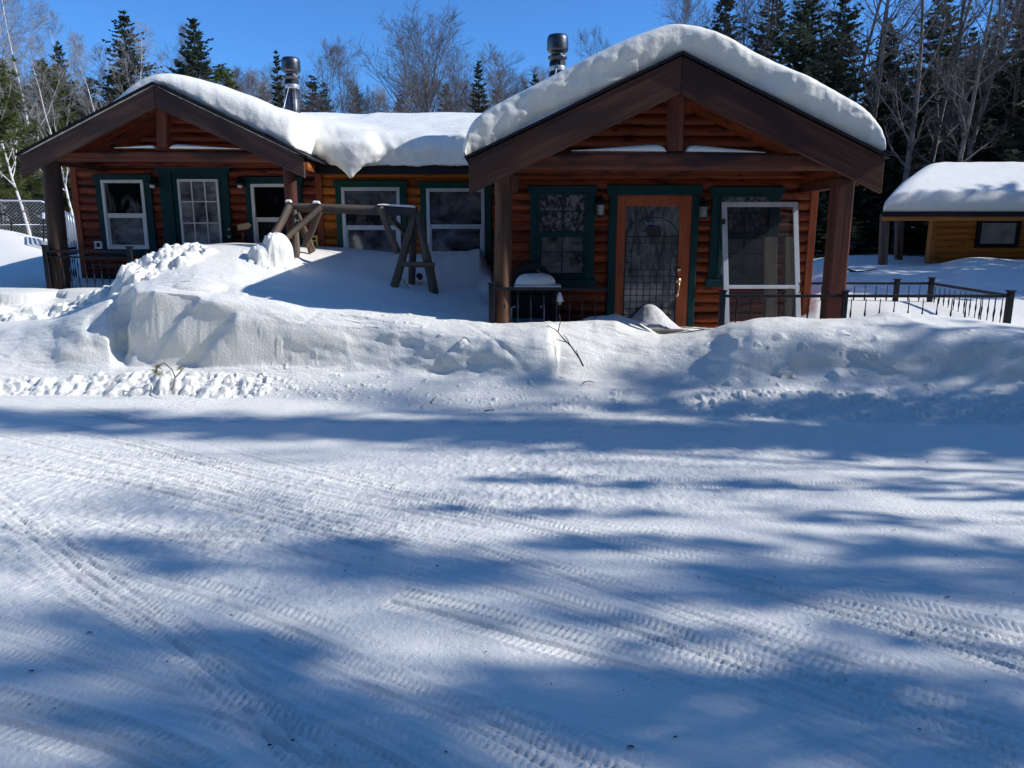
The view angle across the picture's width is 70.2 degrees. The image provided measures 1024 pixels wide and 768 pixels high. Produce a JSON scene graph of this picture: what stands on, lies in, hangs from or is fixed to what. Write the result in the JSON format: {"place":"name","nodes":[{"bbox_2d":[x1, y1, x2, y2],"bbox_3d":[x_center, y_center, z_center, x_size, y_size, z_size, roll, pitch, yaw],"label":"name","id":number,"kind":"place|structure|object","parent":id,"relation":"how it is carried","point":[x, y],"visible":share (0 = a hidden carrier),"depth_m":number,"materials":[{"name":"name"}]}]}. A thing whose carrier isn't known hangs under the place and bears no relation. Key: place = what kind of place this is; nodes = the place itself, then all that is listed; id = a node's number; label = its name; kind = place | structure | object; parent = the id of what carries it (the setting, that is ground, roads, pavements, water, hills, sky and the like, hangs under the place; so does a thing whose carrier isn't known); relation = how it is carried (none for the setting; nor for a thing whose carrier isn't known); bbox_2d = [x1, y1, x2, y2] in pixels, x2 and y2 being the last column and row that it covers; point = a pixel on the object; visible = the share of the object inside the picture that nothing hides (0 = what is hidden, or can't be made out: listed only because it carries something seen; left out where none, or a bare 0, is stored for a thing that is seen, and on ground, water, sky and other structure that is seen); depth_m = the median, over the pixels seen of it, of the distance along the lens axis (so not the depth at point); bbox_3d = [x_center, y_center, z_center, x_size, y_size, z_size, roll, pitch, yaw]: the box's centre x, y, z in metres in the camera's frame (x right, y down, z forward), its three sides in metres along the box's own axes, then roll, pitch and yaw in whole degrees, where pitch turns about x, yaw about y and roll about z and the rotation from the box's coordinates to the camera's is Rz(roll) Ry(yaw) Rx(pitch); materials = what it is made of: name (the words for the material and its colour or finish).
{"place":"outdoors","nodes":[
{"label":"outdoors","id":0,"kind":"place"},
{"bbox_2d":[0,0,1017,113],"label":"sky","id":1,"kind":"structure","parent":0,"point":[246,34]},
{"bbox_2d":[0,229,1023,767],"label":"snow ground","id":2,"kind":"structure","parent":0,"point":[314,467],"depth_m":4.00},
{"bbox_2d":[0,56,41,171],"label":"pine tree","id":3,"kind":"object","parent":2,"relation":"on","point":[8,118],"visible":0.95,"depth_m":15.26,"materials":[{"name":"green plant"}]},
{"bbox_2d":[0,30,44,234],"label":"birch tree","id":4,"kind":"object","parent":2,"relation":"on","point":[18,197],"visible":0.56,"depth_m":18.13,"materials":[{"name":"white plant"}]},
{"bbox_2d":[0,133,46,238],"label":"spruce tree","id":5,"kind":"object","parent":2,"relation":"on","point":[21,218],"visible":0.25,"depth_m":20.52,"materials":[{"name":"green plant"}]},
{"bbox_2d":[0,200,46,237],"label":"kennel panel","id":6,"kind":"object","parent":2,"relation":"on","point":[27,201],"visible":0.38,"depth_m":16.80,"materials":[{"name":"metal"}]},
{"bbox_2d":[0,0,46,144],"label":"birch tree","id":7,"kind":"object","parent":2,"relation":"on","point":[26,99],"visible":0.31,"depth_m":22.66,"materials":[{"name":"grey plant"}]},
{"bbox_2d":[0,0,53,220],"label":"birch tree","id":8,"kind":"object","parent":2,"relation":"on","point":[9,48],"visible":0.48,"depth_m":21.11,"materials":[{"name":"grey plant"}]},
{"bbox_2d":[0,75,68,234],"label":"pine tree","id":9,"kind":"object","parent":2,"relation":"on","point":[21,184],"visible":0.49,"depth_m":18.95,"materials":[{"name":"green plant"}]},
{"bbox_2d":[0,0,84,198],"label":"birch tree","id":10,"kind":"object","parent":2,"relation":"on","point":[38,23],"visible":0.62,"depth_m":20.67,"materials":[{"name":"grey plant"}]},
{"bbox_2d":[0,34,85,216],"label":"birch tree","id":11,"kind":"object","parent":2,"relation":"on","point":[50,131],"visible":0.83,"depth_m":18.49,"materials":[{"name":"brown plant"}]},
{"bbox_2d":[19,62,81,195],"bbox_3d":[-14.177,-7.258,23.118,3.206,5.562,2.794,-6,13,-28],"label":"pine tree","id":12,"kind":"object","parent":2,"relation":"on","point":[62,122],"visible":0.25,"depth_m":22.55,"materials":[{"name":"green plant"}]},
{"bbox_2d":[16,8,105,119],"bbox_3d":[-15.234,-8.595,24.576,3.056,7.644,2.594,3,12,17],"label":"birch tree","id":13,"kind":"object","parent":2,"relation":"on","point":[50,29],"visible":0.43,"depth_m":24.04,"materials":[{"name":"grey plant"}]},
{"bbox_2d":[38,40,90,206],"bbox_3d":[-14.357,-7.813,23.824,3.339,6.409,2.948,-3,12,-15],"label":"fir tree","id":14,"kind":"object","parent":2,"relation":"on","point":[58,49],"visible":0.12,"depth_m":23.42,"materials":[{"name":"green plant"}]},
{"bbox_2d":[40,32,111,118],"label":"birch tree","id":15,"kind":"object","parent":2,"relation":"on","point":[83,66],"visible":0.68,"depth_m":20.74,"materials":[{"name":"grey plant"}]},
{"bbox_2d":[71,61,121,99],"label":"bare tree","id":16,"kind":"object","parent":2,"relation":"on","point":[101,70],"visible":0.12,"depth_m":31.91,"materials":[{"name":"grey plant"}]},
{"bbox_2d":[76,69,122,236],"bbox_3d":[-12.575,-7.116,23.273,3.056,5.691,3.078,-6,13,-27],"label":"spruce tree","id":17,"kind":"object","parent":2,"relation":"on","point":[116,91],"visible":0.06,"depth_m":22.77,"materials":[{"name":"green plant"}]},
{"bbox_2d":[67,42,139,111],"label":"birch tree","id":18,"kind":"object","parent":2,"relation":"on","point":[99,55],"visible":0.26,"depth_m":25.78,"materials":[{"name":"grey plant"}]},
{"bbox_2d":[85,9,162,114],"bbox_3d":[-13.312,-8.933,25.762,5.493,7.965,5.194,-3,12,-15],"label":"spruce tree","id":19,"kind":"object","parent":2,"relation":"on","point":[124,23],"visible":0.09,"depth_m":25.00,"materials":[{"name":"green plant"}]},
{"bbox_2d":[103,20,171,104],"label":"birch tree","id":20,"kind":"object","parent":2,"relation":"on","point":[126,62],"visible":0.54,"depth_m":19.68,"materials":[{"name":"grey plant"}]},
{"bbox_2d":[149,362,185,390],"bbox_3d":[-3.388,-0.082,7.143,0.396,0.266,0.180,0,12,0],"label":"pine sprig","id":21,"kind":"object","parent":2,"relation":"on","point":[161,373],"visible":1,"depth_m":7.15,"materials":[{"name":"brown"}]},
{"bbox_2d":[154,22,210,79],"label":"bare tree","id":22,"kind":"object","parent":2,"relation":"on","point":[182,41],"visible":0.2,"depth_m":33.71,"materials":[{"name":"brown plant"}]},
{"bbox_2d":[161,17,240,89],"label":"pine tree","id":23,"kind":"object","parent":2,"relation":"on","point":[195,55],"visible":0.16,"depth_m":27.79,"materials":[{"name":"green plant"}]},
{"bbox_2d":[207,65,245,93],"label":"pine tree","id":24,"kind":"object","parent":2,"relation":"on","point":[218,72],"visible":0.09,"depth_m":24.33,"materials":[{"name":"green plant"}]},
{"bbox_2d":[233,67,285,104],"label":"bare tree","id":25,"kind":"object","parent":2,"relation":"on","point":[252,83],"visible":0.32,"depth_m":34.49,"materials":[{"name":"brown plant"}]},
{"bbox_2d":[244,63,309,106],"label":"bare tree","id":26,"kind":"object","parent":2,"relation":"on","point":[272,83],"visible":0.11,"depth_m":48.78,"materials":[{"name":"brown plant"}]},
{"bbox_2d":[270,49,285,108],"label":"spruce tree","id":27,"kind":"object","parent":2,"relation":"on","point":[279,99],"visible":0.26,"depth_m":31.93,"materials":[{"name":"green plant"}]},
{"bbox_2d":[301,75,329,111],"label":"spruce tree","id":28,"kind":"object","parent":2,"relation":"on","point":[313,88],"visible":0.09,"depth_m":41.86,"materials":[{"name":"green plant"}]},
{"bbox_2d":[299,36,356,112],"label":"bare tree","id":29,"kind":"object","parent":2,"relation":"on","point":[322,71],"visible":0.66,"depth_m":37.16,"materials":[{"name":"brown plant"}]},
{"bbox_2d":[300,41,370,113],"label":"bare tree","id":30,"kind":"object","parent":2,"relation":"on","point":[346,77],"visible":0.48,"depth_m":38.81,"materials":[{"name":"brown plant"}]},
{"bbox_2d":[271,203,438,293],"bbox_3d":[-1.997,-1.738,9.476,2.272,1.212,0.898,2,12,8],"label":"swing frame","id":31,"kind":"object","parent":2,"relation":"on","point":[415,221],"visible":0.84,"depth_m":9.29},
{"bbox_2d":[330,84,381,113],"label":"bare tree","id":32,"kind":"object","parent":2,"relation":"on","point":[360,96],"visible":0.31,"depth_m":36.60,"materials":[{"name":"brown plant"}]},
{"bbox_2d":[358,92,388,113],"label":"bare tree","id":33,"kind":"object","parent":2,"relation":"on","point":[373,103],"visible":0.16,"depth_m":40.17,"materials":[{"name":"brown plant"}]},
{"bbox_2d":[373,65,432,112],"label":"bare tree","id":34,"kind":"object","parent":2,"relation":"on","point":[408,91],"visible":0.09,"depth_m":42.21,"materials":[{"name":"brown plant"}]},
{"bbox_2d":[372,31,444,112],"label":"bare tree","id":35,"kind":"object","parent":2,"relation":"on","point":[404,103],"visible":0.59,"depth_m":33.31,"materials":[{"name":"brown plant"}]},
{"bbox_2d":[331,0,507,112],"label":"bare tree","id":36,"kind":"object","parent":2,"relation":"on","point":[440,40],"visible":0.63,"depth_m":36.03,"materials":[{"name":"brown plant"}]},
{"bbox_2d":[15,33,890,327],"bbox_3d":[-0.428,-2.936,11.419,12.257,4.261,8.450,0,12,0],"label":"log cabin","id":37,"kind":"object","parent":2,"relation":"on","point":[633,231],"visible":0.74,"depth_m":9.02,"materials":[{"name":"brown"}]},
{"bbox_2d":[40,245,133,288],"bbox_3d":[-6.034,-1.504,10.065,2.005,0.832,0.822,9,15,39],"label":"porch railing","id":38,"kind":"object","parent":37,"relation":"attached to","point":[47,266],"visible":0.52,"depth_m":9.69,"materials":[{"name":"black paint"}]},
{"bbox_2d":[21,85,153,154],"bbox_3d":[-5.412,-3.355,9.267,1.806,0.856,0.048,0,12,0],"label":"fascia board","id":39,"kind":"object","parent":37,"relation":"on","point":[87,119],"visible":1,"depth_m":9.25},
{"bbox_2d":[91,174,157,255],"bbox_3d":[-5.749,-2.513,10.865,0.879,1.179,0.085,0,12,0],"label":"window","id":40,"kind":"structure","parent":37,"relation":"in","point":[125,204],"depth_m":10.85,"materials":[{"name":"clear glass"}]},
{"bbox_2d":[154,168,232,244],"bbox_3d":[-4.702,-2.209,10.911,1.102,2.079,0.115,0,12,0],"label":"door","id":41,"kind":"structure","parent":37,"relation":"in","point":[195,202],"depth_m":10.82,"materials":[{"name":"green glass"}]},
{"bbox_2d":[170,144,241,149],"bbox_3d":[-4.001,-3.101,9.523,0.920,0.060,0.120,0,12,0],"label":"snow patch","id":42,"kind":"object","parent":37,"relation":"on","point":[179,146],"visible":1,"depth_m":9.47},
{"bbox_2d":[155,85,303,156],"bbox_3d":[-3.590,-3.345,9.269,1.843,0.874,0.040,0,12,0],"label":"fascia board","id":43,"kind":"object","parent":37,"relation":"on","point":[228,120],"visible":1,"depth_m":9.26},
{"bbox_2d":[242,177,303,244],"bbox_3d":[-3.533,-2.456,10.876,0.894,1.225,0.085,0,12,0],"label":"window","id":44,"kind":"structure","parent":37,"relation":"in","point":[265,196],"depth_m":10.82,"materials":[{"name":"clear glass"}]},
{"bbox_2d":[113,73,481,177],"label":"roof snow","id":45,"kind":"structure","parent":37,"relation":"on","point":[350,145],"depth_m":10.26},
{"bbox_2d":[333,180,407,251],"bbox_3d":[-2.091,-2.414,10.885,1.109,1.212,0.085,0,12,0],"label":"window","id":46,"kind":"structure","parent":37,"relation":"in","point":[357,231],"depth_m":10.85,"materials":[{"name":"clear glass"}]},
{"bbox_2d":[418,182,493,261],"bbox_3d":[-0.831,-2.414,10.885,1.117,1.169,0.085,0,12,0],"label":"window","id":47,"kind":"structure","parent":37,"relation":"in","point":[455,220],"depth_m":10.86,"materials":[{"name":"clear glass"}]},
{"bbox_2d":[511,262,553,321],"bbox_3d":[0.240,-0.933,8.923,0.540,1.090,0.300,0,12,0],"label":"barbecue grill","id":48,"kind":"object","parent":37,"relation":"on","point":[536,300],"visible":0.48,"depth_m":8.81,"materials":[{"name":"black metal"}]},
{"bbox_2d":[514,283,560,321],"bbox_3d":[0.294,-0.747,8.599,0.532,0.855,0.450,0,12,0],"label":"side table","id":49,"kind":"object","parent":37,"relation":"on","point":[555,285],"visible":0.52,"depth_m":8.36,"materials":[{"name":"white plastic"}]},
{"bbox_2d":[515,273,555,284],"bbox_3d":[0.274,-1.227,8.496,0.470,0.125,0.380,0,12,0],"label":"snow cushion","id":50,"kind":"object","parent":49,"relation":"on","point":[535,279],"visible":1,"depth_m":8.35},
{"bbox_2d":[488,282,608,322],"bbox_3d":[0.385,-0.648,7.757,1.285,0.862,0.079,-1,12,-3],"label":"porch railing","id":51,"kind":"object","parent":37,"relation":"attached to","point":[492,288],"visible":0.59,"depth_m":7.68,"materials":[{"name":"metal"}]},
{"bbox_2d":[528,186,597,286],"bbox_3d":[0.615,-1.809,8.967,0.852,1.218,0.085,0,12,0],"label":"window","id":52,"kind":"structure","parent":37,"relation":"in","point":[562,218],"depth_m":8.94,"materials":[{"name":"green glass"}]},
{"bbox_2d":[571,145,666,152],"bbox_3d":[1.091,-2.415,7.468,0.970,0.073,0.140,0,12,0],"label":"snow patch","id":53,"kind":"object","parent":37,"relation":"on","point":[646,149],"visible":0.98,"depth_m":7.41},
{"bbox_2d":[606,185,702,326],"bbox_3d":[1.734,-1.423,9.021,1.155,2.013,0.133,0,12,0],"label":"door","id":54,"kind":"structure","parent":37,"relation":"in","point":[653,229],"depth_m":8.99,"materials":[{"name":"brown wood"}]},
{"bbox_2d":[631,304,682,328],"bbox_3d":[1.821,-0.742,8.712,1.326,0.353,0.850,0,12,0],"label":"snow drift","id":55,"kind":"object","parent":37,"relation":"on","point":[651,316],"visible":0.34,"depth_m":8.78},
{"bbox_2d":[463,24,885,162],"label":"roof snow","id":56,"kind":"structure","parent":37,"relation":"on","point":[597,72],"depth_m":7.15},
{"bbox_2d":[683,145,765,152],"bbox_3d":[2.177,-2.407,7.470,0.819,0.076,0.140,0,12,0],"label":"snow patch","id":57,"kind":"object","parent":37,"relation":"on","point":[698,149],"visible":0.92,"depth_m":7.41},
{"bbox_2d":[704,187,784,286],"bbox_3d":[2.858,-1.803,8.968,0.901,1.207,0.085,0,12,0],"label":"window","id":58,"kind":"structure","parent":37,"relation":"in","point":[747,227],"depth_m":8.94,"materials":[{"name":"green glass"}]},
{"bbox_2d":[722,202,800,324],"bbox_3d":[2.827,-1.240,8.278,0.876,1.629,0.476,0,12,0],"label":"screen door","id":59,"kind":"structure","parent":37,"relation":"on","point":[796,286],"depth_m":8.28,"materials":[{"name":"grey metal"}]},
{"bbox_2d":[763,237,776,317],"bbox_3d":[3.133,-1.101,8.843,0.160,1.359,0.041,0,0,0],"label":"weathered board","id":60,"kind":"object","parent":37,"relation":"on","point":[769,260],"visible":0.56,"depth_m":8.82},
{"bbox_2d":[784,237,794,316],"bbox_3d":[3.371,-1.101,8.843,0.130,1.359,0.041,0,0,0],"label":"weathered board","id":61,"kind":"object","parent":37,"relation":"on","point":[788,268],"visible":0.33,"depth_m":8.82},
{"bbox_2d":[718,277,1016,326],"bbox_3d":[3.911,-0.784,8.780,3.454,0.882,2.156,0,12,0],"label":"porch railing","id":62,"kind":"object","parent":37,"relation":"on","point":[1009,296],"visible":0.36,"depth_m":7.70,"materials":[{"name":"metal"}]},
{"bbox_2d":[436,73,472,112],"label":"bare tree","id":63,"kind":"object","parent":2,"relation":"on","point":[454,89],"visible":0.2,"depth_m":38.03,"materials":[{"name":"brown plant"}]},
{"bbox_2d":[439,44,489,112],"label":"bare tree","id":64,"kind":"object","parent":2,"relation":"on","point":[457,66],"visible":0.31,"depth_m":40.15,"materials":[{"name":"brown plant"}]},
{"bbox_2d":[467,60,490,112],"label":"spruce tree","id":65,"kind":"object","parent":2,"relation":"on","point":[477,109],"visible":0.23,"depth_m":28.23,"materials":[{"name":"green plant"}]},
{"bbox_2d":[463,38,525,110],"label":"bare tree","id":66,"kind":"object","parent":2,"relation":"on","point":[495,59],"visible":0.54,"depth_m":34.95,"materials":[{"name":"brown plant"}]},
{"bbox_2d":[471,65,529,110],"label":"bare tree","id":67,"kind":"object","parent":2,"relation":"on","point":[518,77],"visible":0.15,"depth_m":37.89,"materials":[{"name":"brown plant"}]},
{"bbox_2d":[486,67,529,105],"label":"bare tree","id":68,"kind":"object","parent":2,"relation":"on","point":[521,85],"visible":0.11,"depth_m":36.68,"materials":[{"name":"brown plant"}]},
{"bbox_2d":[572,26,610,64],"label":"bare tree","id":69,"kind":"object","parent":2,"relation":"on","point":[582,38],"visible":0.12,"depth_m":38.07,"materials":[{"name":"brown plant"}]},
{"bbox_2d":[661,0,709,25],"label":"bare tree","id":70,"kind":"object","parent":2,"relation":"on","point":[703,6],"visible":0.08,"depth_m":30.89,"materials":[{"name":"brown plant"}]},
{"bbox_2d":[651,0,722,28],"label":"bare tree","id":71,"kind":"object","parent":2,"relation":"on","point":[684,2],"visible":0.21,"depth_m":28.28,"materials":[{"name":"brown plant"}]},
{"bbox_2d":[701,0,750,45],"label":"spruce tree","id":72,"kind":"object","parent":2,"relation":"on","point":[728,4],"visible":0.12,"depth_m":23.93,"materials":[{"name":"green plant"}]},
{"bbox_2d":[703,0,783,57],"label":"bare tree","id":73,"kind":"object","parent":2,"relation":"on","point":[736,6],"visible":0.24,"depth_m":23.40,"materials":[{"name":"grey plant"}]},
{"bbox_2d":[739,0,799,71],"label":"fir tree","id":74,"kind":"object","parent":2,"relation":"on","point":[775,32],"visible":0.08,"depth_m":22.12,"materials":[{"name":"green plant"}]},
{"bbox_2d":[713,0,828,65],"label":"bare tree","id":75,"kind":"object","parent":2,"relation":"on","point":[740,18],"visible":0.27,"depth_m":21.88,"materials":[{"name":"grey plant"}]},
{"bbox_2d":[760,0,857,188],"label":"fir tree","id":76,"kind":"object","parent":2,"relation":"on","point":[796,52],"visible":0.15,"depth_m":20.20,"materials":[{"name":"green plant"}]},
{"bbox_2d":[778,0,873,100],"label":"bare tree","id":77,"kind":"object","parent":2,"relation":"on","point":[833,8],"visible":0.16,"depth_m":23.44,"materials":[{"name":"plant"}]},
{"bbox_2d":[813,190,855,258],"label":"spruce tree","id":78,"kind":"object","parent":2,"relation":"on","point":[821,227],"visible":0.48,"depth_m":17.36,"materials":[{"name":"green plant"}]},
{"bbox_2d":[822,209,873,254],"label":"spruce tree","id":79,"kind":"object","parent":2,"relation":"on","point":[854,250],"visible":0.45,"depth_m":17.11,"materials":[{"name":"green plant"}]},
{"bbox_2d":[805,0,920,246],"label":"spruce tree","id":80,"kind":"object","parent":2,"relation":"on","point":[838,61],"visible":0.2,"depth_m":18.01,"materials":[{"name":"green plant"}]},
{"bbox_2d":[812,0,919,123],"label":"poplar tree","id":81,"kind":"object","parent":2,"relation":"on","point":[877,9],"visible":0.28,"depth_m":18.96,"materials":[{"name":"grey plant"}]},
{"bbox_2d":[849,174,926,255],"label":"spruce tree","id":82,"kind":"object","parent":2,"relation":"on","point":[880,200],"visible":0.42,"depth_m":17.91,"materials":[{"name":"green plant"}]},
{"bbox_2d":[853,27,927,244],"bbox_3d":[9.766,-6.309,19.185,3.017,5.768,3.179,6,13,27],"label":"spruce tree","id":83,"kind":"object","parent":2,"relation":"on","point":[899,148],"visible":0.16,"depth_m":18.70,"materials":[{"name":"green plant"}]},
{"bbox_2d":[822,0,963,219],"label":"poplar tree","id":84,"kind":"object","parent":2,"relation":"on","point":[869,95],"visible":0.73,"depth_m":17.59,"materials":[{"name":"grey plant"}]},
{"bbox_2d":[841,0,947,112],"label":"poplar tree","id":85,"kind":"object","parent":2,"relation":"on","point":[878,53],"visible":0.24,"depth_m":20.35,"materials":[{"name":"grey plant"}]},
{"bbox_2d":[882,44,921,152],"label":"spruce tree","id":86,"kind":"object","parent":2,"relation":"on","point":[907,61],"visible":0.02,"depth_m":24.91,"materials":[{"name":"green plant"}]},
{"bbox_2d":[896,95,936,172],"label":"fir tree","id":87,"kind":"object","parent":2,"relation":"on","point":[908,132],"visible":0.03,"depth_m":20.31,"materials":[{"name":"green plant"}]},
{"bbox_2d":[857,0,978,253],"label":"poplar tree","id":88,"kind":"object","parent":2,"relation":"on","point":[906,164],"visible":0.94,"depth_m":16.87,"materials":[{"name":"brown plant"}]},
{"bbox_2d":[900,0,997,169],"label":"spruce tree","id":89,"kind":"object","parent":2,"relation":"on","point":[946,49],"visible":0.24,"depth_m":22.24,"materials":[{"name":"green plant"}]},
{"bbox_2d":[878,211,1023,264],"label":"log shed","id":90,"kind":"structure","parent":2,"relation":"on","point":[952,235],"depth_m":14.26,"materials":[{"name":"brown"}]},
{"bbox_2d":[883,162,1023,211],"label":"roof snow","id":91,"kind":"structure","parent":90,"relation":"on","point":[974,186],"depth_m":13.44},
{"bbox_2d":[974,221,1021,247],"bbox_3d":[9.501,-2.945,14.246,0.840,0.549,0.065,0,12,0],"label":"window","id":92,"kind":"structure","parent":90,"relation":"in","point":[989,234],"depth_m":14.25,"materials":[{"name":"black glass"}]},
{"bbox_2d":[897,0,1012,162],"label":"poplar tree","id":93,"kind":"object","parent":2,"relation":"on","point":[941,109],"visible":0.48,"depth_m":19.90,"materials":[{"name":"grey plant"}]},
{"bbox_2d":[892,0,1023,173],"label":"poplar tree","id":94,"kind":"object","parent":2,"relation":"on","point":[964,134],"visible":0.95,"depth_m":16.33,"materials":[{"name":"brown plant"}]},
{"bbox_2d":[897,0,1023,164],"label":"poplar tree","id":95,"kind":"object","parent":2,"relation":"on","point":[957,45],"visible":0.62,"depth_m":18.38,"materials":[{"name":"grey plant"}]},
{"bbox_2d":[926,60,999,161],"bbox_3d":[13.570,-6.574,21.023,3.553,5.322,2.893,-1,12,-6],"label":"fir tree","id":96,"kind":"object","parent":2,"relation":"on","point":[959,139],"visible":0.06,"depth_m":20.85,"materials":[{"name":"green plant"}]},
{"bbox_2d":[910,0,1023,174],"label":"fir tree","id":97,"kind":"object","parent":2,"relation":"on","point":[997,113],"visible":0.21,"depth_m":18.47,"materials":[{"name":"green plant"}]},
{"bbox_2d":[920,0,1023,161],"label":"poplar tree","id":98,"kind":"object","parent":2,"relation":"on","point":[983,102],"visible":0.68,"depth_m":17.31,"materials":[{"name":"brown plant"}]},
{"bbox_2d":[961,26,1000,119],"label":"spruce tree","id":99,"kind":"object","parent":2,"relation":"on","point":[974,33],"visible":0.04,"depth_m":31.05,"materials":[{"name":"green plant"}]},
{"bbox_2d":[943,0,1022,145],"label":"poplar tree","id":100,"kind":"object","parent":2,"relation":"on","point":[967,55],"visible":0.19,"depth_m":20.46,"materials":[{"name":"grey plant"}]},
{"bbox_2d":[954,14,1012,142],"bbox_3d":[18.232,-9.853,28.580,6.180,8.579,5.457,7,13,30],"label":"fir tree","id":101,"kind":"object","parent":2,"relation":"on","point":[989,62],"visible":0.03,"depth_m":27.55,"materials":[{"name":"green plant"}]},
{"bbox_2d":[963,0,1023,160],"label":"poplar tree","id":102,"kind":"object","parent":2,"relation":"on","point":[1015,98],"visible":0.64,"depth_m":17.72,"materials":[{"name":"grey plant"}]},
{"bbox_2d":[971,45,1023,161],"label":"fir tree","id":103,"kind":"object","parent":2,"relation":"on","point":[1014,143],"visible":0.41,"depth_m":17.17,"materials":[{"name":"green plant"}]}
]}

